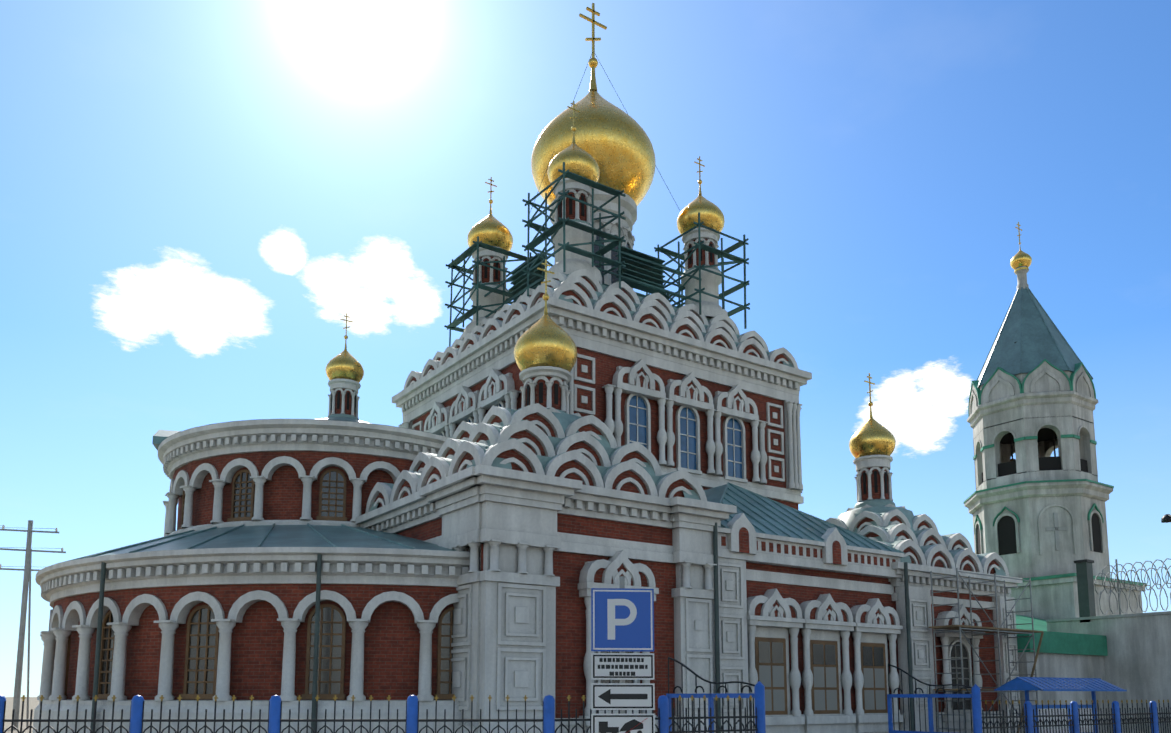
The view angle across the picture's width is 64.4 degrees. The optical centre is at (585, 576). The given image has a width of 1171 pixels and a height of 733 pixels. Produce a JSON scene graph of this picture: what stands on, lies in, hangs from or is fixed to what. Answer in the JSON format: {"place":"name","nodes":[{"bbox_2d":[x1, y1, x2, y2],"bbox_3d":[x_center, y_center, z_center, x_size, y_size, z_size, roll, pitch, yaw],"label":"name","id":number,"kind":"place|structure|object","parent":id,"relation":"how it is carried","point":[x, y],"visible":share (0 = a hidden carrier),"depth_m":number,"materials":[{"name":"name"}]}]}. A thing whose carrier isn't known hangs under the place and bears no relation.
{"place":"outdoors","nodes":[
{"label":"outdoors","id":0,"kind":"place"},
{"bbox_2d":[4,697,38,732],"bbox_3d":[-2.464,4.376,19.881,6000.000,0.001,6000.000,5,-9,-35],"label":"ground","id":1,"kind":"structure","parent":0,"point":[33,703],"depth_m":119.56,"materials":[{"name":"white snow"}]},
{"bbox_2d":[0,520,65,729],"bbox_3d":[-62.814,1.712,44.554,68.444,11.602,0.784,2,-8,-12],"label":"utility pole","id":2,"kind":"object","parent":1,"relation":"on","point":[27,569],"visible":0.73,"depth_m":51.55,"materials":[{"name":"wood"}]},
{"bbox_2d":[33,3,1108,732],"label":"church","id":3,"kind":"structure","parent":1,"relation":"on","point":[519,483],"depth_m":25.46,"materials":[{"name":"brick"}]},
{"bbox_2d":[444,52,749,346],"bbox_3d":[0.315,-15.420,37.216,8.801,12.303,8.801,5,-9,-35],"label":"scaffolding","id":4,"kind":"object","parent":3,"relation":"on","point":[638,270],"visible":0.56,"depth_m":34.40,"materials":[{"name":"green metal"}]},
{"bbox_2d":[0,695,1170,732],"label":"fence","id":5,"kind":"object","parent":1,"relation":"on","point":[274,720],"visible":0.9,"depth_m":13.60,"materials":[{"name":"metal"}]},
{"bbox_2d":[1046,559,1170,732],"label":"wall","id":6,"kind":"structure","parent":1,"relation":"on","point":[1137,662],"depth_m":34.01,"materials":[{"name":"concrete"}]},
{"bbox_2d":[1094,558,1170,614],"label":"razor wire","id":7,"kind":"object","parent":6,"relation":"on","point":[1134,585],"visible":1,"depth_m":34.27,"materials":[{"name":"metal"}]},
{"bbox_2d":[1161,514,1170,522],"bbox_3d":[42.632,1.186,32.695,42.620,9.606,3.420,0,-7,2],"label":"street lamp","id":8,"kind":"object","parent":1,"relation":"on","point":[1165,518],"visible":1,"depth_m":35.18,"materials":[{"name":"metal"}]},
{"bbox_2d":[0,0,1170,696],"label":"sky","id":9,"kind":"structure","parent":0,"point":[196,196],"materials":[{"name":"blue"}]},
{"bbox_2d":[963,222,1146,619],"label":"bell tower","id":10,"kind":"structure","parent":0,"point":[1036,511],"depth_m":47.52,"materials":[{"name":"white paint"}]},
{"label":"pavement","id":11,"kind":"structure","parent":0,"visible":0},
{"bbox_2d":[591,576,654,732],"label":"parking sign","id":12,"kind":"object","parent":11,"relation":"on","point":[622,619],"visible":1,"depth_m":10.26,"materials":[{"name":"metal"}]},
{"bbox_2d":[666,657,982,732],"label":"gate","id":13,"kind":"structure","parent":11,"relation":"on","point":[758,694],"depth_m":19.71,"materials":[{"name":"metal"}]},
{"bbox_2d":[928,568,1043,732],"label":"scaffold","id":14,"kind":"object","parent":11,"relation":"on","point":[978,629],"visible":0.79,"depth_m":29.46,"materials":[{"name":"metal"}]},
{"bbox_2d":[994,677,1126,732],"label":"canopy","id":15,"kind":"object","parent":11,"relation":"on","point":[1027,686],"visible":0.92,"depth_m":26.23,"materials":[{"name":"blue metal"}]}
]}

